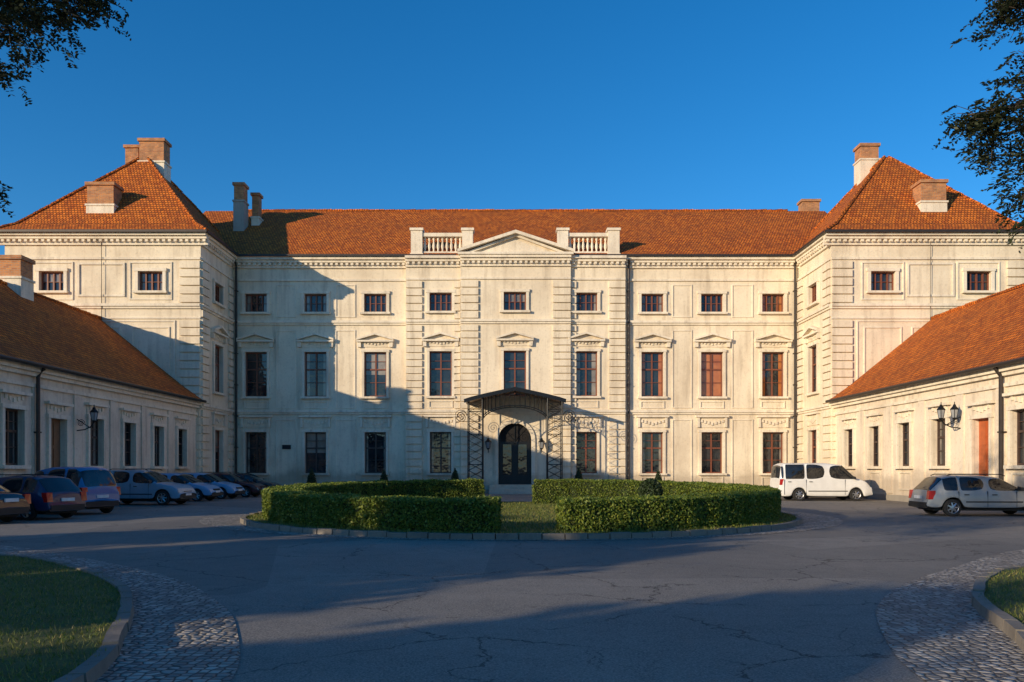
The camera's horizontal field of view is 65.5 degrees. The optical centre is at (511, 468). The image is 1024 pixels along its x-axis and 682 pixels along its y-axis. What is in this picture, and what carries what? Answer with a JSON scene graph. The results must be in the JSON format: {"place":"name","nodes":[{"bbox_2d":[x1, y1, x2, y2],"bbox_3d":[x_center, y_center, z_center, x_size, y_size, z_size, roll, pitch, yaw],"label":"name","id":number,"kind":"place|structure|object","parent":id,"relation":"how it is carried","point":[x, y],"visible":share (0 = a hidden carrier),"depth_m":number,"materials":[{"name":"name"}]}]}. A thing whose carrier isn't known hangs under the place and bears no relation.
{"place":"outdoors","nodes":[
{"label":"outdoors","id":0,"kind":"place"},
{"bbox_2d":[0,554,125,681],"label":"lawn","id":1,"kind":"structure","parent":0,"point":[56,620],"depth_m":8.58,"materials":[{"name":"plant"}]},
{"bbox_2d":[0,0,132,217],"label":"robinia tree","id":2,"kind":"object","parent":1,"relation":"on","point":[11,11],"visible":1,"depth_m":9.00,"materials":[{"name":"green plant"}]},
{"bbox_2d":[0,545,239,681],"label":"cobblestone verge","id":3,"kind":"structure","parent":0,"point":[180,631],"depth_m":8.22,"materials":[{"name":"grey stone"}]},
{"bbox_2d":[0,493,1023,681],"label":"asphalt courtyard","id":4,"kind":"structure","parent":0,"point":[799,606],"depth_m":11.03,"materials":[{"name":"grey asphalt"}]},
{"bbox_2d":[0,485,30,521],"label":"parked car","id":5,"kind":"object","parent":4,"relation":"on","point":[13,505],"visible":1,"depth_m":24.86,"materials":[{"name":"red paint"}]},
{"bbox_2d":[0,474,86,520],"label":"parked car","id":6,"kind":"object","parent":4,"relation":"on","point":[64,497],"visible":0.74,"depth_m":26.47,"materials":[{"name":"blue paint"}]},
{"bbox_2d":[0,553,133,681],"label":"kerb stones","id":7,"kind":"object","parent":4,"relation":"on","point":[96,668],"visible":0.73,"depth_m":7.47,"materials":[{"name":"grey stone"}]},
{"bbox_2d":[35,467,120,513],"bbox_3d":[-17.149,0.803,30.399,4.027,1.787,2.190,0,0,20],"label":"parked minivan","id":8,"kind":"object","parent":4,"relation":"on","point":[98,485],"visible":0.36,"depth_m":29.62,"materials":[{"name":"blue paint"}]},
{"bbox_2d":[110,469,196,504],"bbox_3d":[-17.502,0.841,38.000,4.377,1.711,2.140,0,0,6],"label":"parked car","id":9,"kind":"object","parent":4,"relation":"on","point":[146,485],"visible":0.7,"depth_m":37.18,"materials":[{"name":"paint"}]},
{"bbox_2d":[160,473,223,501],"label":"parked car","id":10,"kind":"object","parent":4,"relation":"on","point":[207,491],"visible":0.48,"depth_m":41.72,"materials":[{"name":"blue paint"}]},
{"bbox_2d":[183,473,245,498],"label":"parked car","id":11,"kind":"object","parent":4,"relation":"on","point":[231,490],"visible":0.41,"depth_m":44.92,"materials":[{"name":"blue paint"}]},
{"bbox_2d":[199,472,266,496],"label":"parked car","id":12,"kind":"object","parent":4,"relation":"on","point":[247,485],"visible":0.46,"depth_m":47.66,"materials":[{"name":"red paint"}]},
{"bbox_2d":[234,473,280,489],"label":"parked car","id":13,"kind":"object","parent":4,"relation":"on","point":[253,478],"visible":0.26,"depth_m":51.34,"materials":[{"name":"paint"}]},
{"bbox_2d":[306,468,316,483],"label":"conical yew","id":14,"kind":"object","parent":4,"relation":"on","point":[311,477],"visible":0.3,"depth_m":48.37,"materials":[{"name":"green plant"}]},
{"bbox_2d":[380,470,388,480],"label":"conical yew","id":15,"kind":"object","parent":4,"relation":"on","point":[383,476],"visible":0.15,"depth_m":48.39,"materials":[{"name":"green plant"}]},
{"bbox_2d":[451,468,458,479],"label":"conical yew","id":16,"kind":"object","parent":4,"relation":"on","point":[455,475],"visible":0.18,"depth_m":48.88,"materials":[{"name":"green plant"}]},
{"bbox_2d":[240,501,802,539],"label":"kerb stones","id":17,"kind":"object","parent":4,"relation":"on","point":[244,520],"visible":0.5,"depth_m":19.70,"materials":[{"name":"grey stone"}]},
{"bbox_2d":[199,510,843,540],"bbox_3d":[0.300,1.688,29.400,22.200,0.001,21.200,0,0,0],"label":"cobblestone ring","id":18,"kind":"object","parent":4,"relation":"on","point":[231,521],"visible":0.44,"depth_m":23.38,"materials":[{"name":"grey stone"}]},
{"bbox_2d":[574,468,582,478],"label":"conical yew","id":19,"kind":"object","parent":4,"relation":"on","point":[578,475],"visible":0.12,"depth_m":48.88,"materials":[{"name":"green plant"}]},
{"bbox_2d":[654,470,661,479],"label":"conical yew","id":20,"kind":"object","parent":4,"relation":"on","point":[658,476],"visible":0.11,"depth_m":48.41,"materials":[{"name":"green plant"}]},
{"bbox_2d":[770,463,872,500],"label":"white minibus","id":21,"kind":"object","parent":4,"relation":"on","point":[798,481],"visible":0.93,"depth_m":42.28,"materials":[{"name":"paint"}]},
{"bbox_2d":[908,474,1023,515],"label":"parked car","id":22,"kind":"object","parent":4,"relation":"on","point":[951,494],"visible":1,"depth_m":28.45,"materials":[{"name":"silver paint"}]},
{"bbox_2d":[971,564,1023,652],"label":"kerb stones","id":23,"kind":"object","parent":4,"relation":"on","point":[1010,626],"visible":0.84,"depth_m":8.87,"materials":[{"name":"grey stone"}]},
{"bbox_2d":[0,0,1023,254],"label":"sky","id":24,"kind":"structure","parent":0,"point":[307,104],"materials":[{"name":"blue"}]},
{"bbox_2d":[246,501,795,534],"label":"island lawn","id":25,"kind":"structure","parent":0,"point":[518,517],"depth_m":23.16,"materials":[{"name":"plant"}]},
{"bbox_2d":[260,478,502,532],"bbox_3d":[-4.424,0.999,28.416,8.380,1.242,17.473,0,0,0],"label":"clipped hedge","id":26,"kind":"object","parent":25,"relation":"on","point":[457,505],"visible":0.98,"depth_m":21.24,"materials":[{"name":"green plant"}]},
{"bbox_2d":[638,478,663,495],"bbox_3d":[4.711,0.942,27.006,0.897,1.317,0.882,0,0,0],"label":"round topiary","id":27,"kind":"object","parent":25,"relation":"on","point":[651,486],"visible":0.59,"depth_m":26.76,"materials":[{"name":"green plant"}]},
{"bbox_2d":[531,478,781,532],"bbox_3d":[5.010,1.011,28.527,8.350,1.229,17.591,0,0,0],"label":"clipped hedge","id":28,"kind":"object","parent":25,"relation":"on","point":[586,505],"visible":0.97,"depth_m":21.46,"materials":[{"name":"green plant"}]},
{"bbox_2d":[877,549,1023,681],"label":"cobblestone verge","id":29,"kind":"structure","parent":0,"point":[936,627],"depth_m":8.32,"materials":[{"name":"grey stone"}]},
{"bbox_2d":[980,565,1023,625],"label":"lawn","id":30,"kind":"structure","parent":0,"point":[1004,590],"depth_m":10.34,"materials":[{"name":"plant"}]},
{"bbox_2d":[933,0,1023,252],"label":"robinia tree","id":31,"kind":"object","parent":30,"relation":"on","point":[992,118],"visible":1,"depth_m":9.03,"materials":[{"name":"green plant"}]},
{"label":"ground","id":32,"kind":"structure","parent":0,"visible":0},
{"bbox_2d":[0,255,206,501],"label":"side wing","id":33,"kind":"structure","parent":32,"relation":"on","point":[64,367],"depth_m":39.18,"materials":[{"name":"beige paint"}]},
{"bbox_2d":[77,405,97,430],"bbox_3d":[-19.425,-2.270,36.400,1.050,1.340,0.346,0,0,0],"label":"wall lantern","id":34,"kind":"object","parent":33,"relation":"attached to","point":[94,413],"depth_m":36.36,"materials":[{"name":"metal"}]},
{"bbox_2d":[5,409,181,467],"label":"windows and doors","id":35,"kind":"structure","parent":33,"relation":"in","point":[11,416],"depth_m":35.18,"materials":[{"name":"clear glass"}]},
{"bbox_2d":[0,138,1023,493],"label":"baroque palace","id":36,"kind":"structure","parent":32,"relation":"on","point":[508,350],"depth_m":55.85,"materials":[{"name":"paint"}]},
{"bbox_2d":[41,272,988,483],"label":"windows","id":37,"kind":"structure","parent":36,"relation":"in","point":[514,441],"depth_m":56.37,"materials":[{"name":"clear glass"}]},
{"bbox_2d":[825,283,1023,511],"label":"side wing","id":38,"kind":"structure","parent":32,"relation":"on","point":[897,439],"depth_m":39.71,"materials":[{"name":"beige paint"}]},
{"bbox_2d":[848,409,1023,475],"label":"windows and doors","id":39,"kind":"structure","parent":38,"relation":"in","point":[983,423],"depth_m":35.18,"materials":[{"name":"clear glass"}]},
{"bbox_2d":[937,402,960,428],"bbox_3d":[19.864,-2.370,36.085,1.148,1.340,0.502,0,0,8],"label":"wall lantern","id":40,"kind":"object","parent":38,"relation":"attached to","point":[954,409],"depth_m":36.07,"materials":[{"name":"metal"}]}
]}

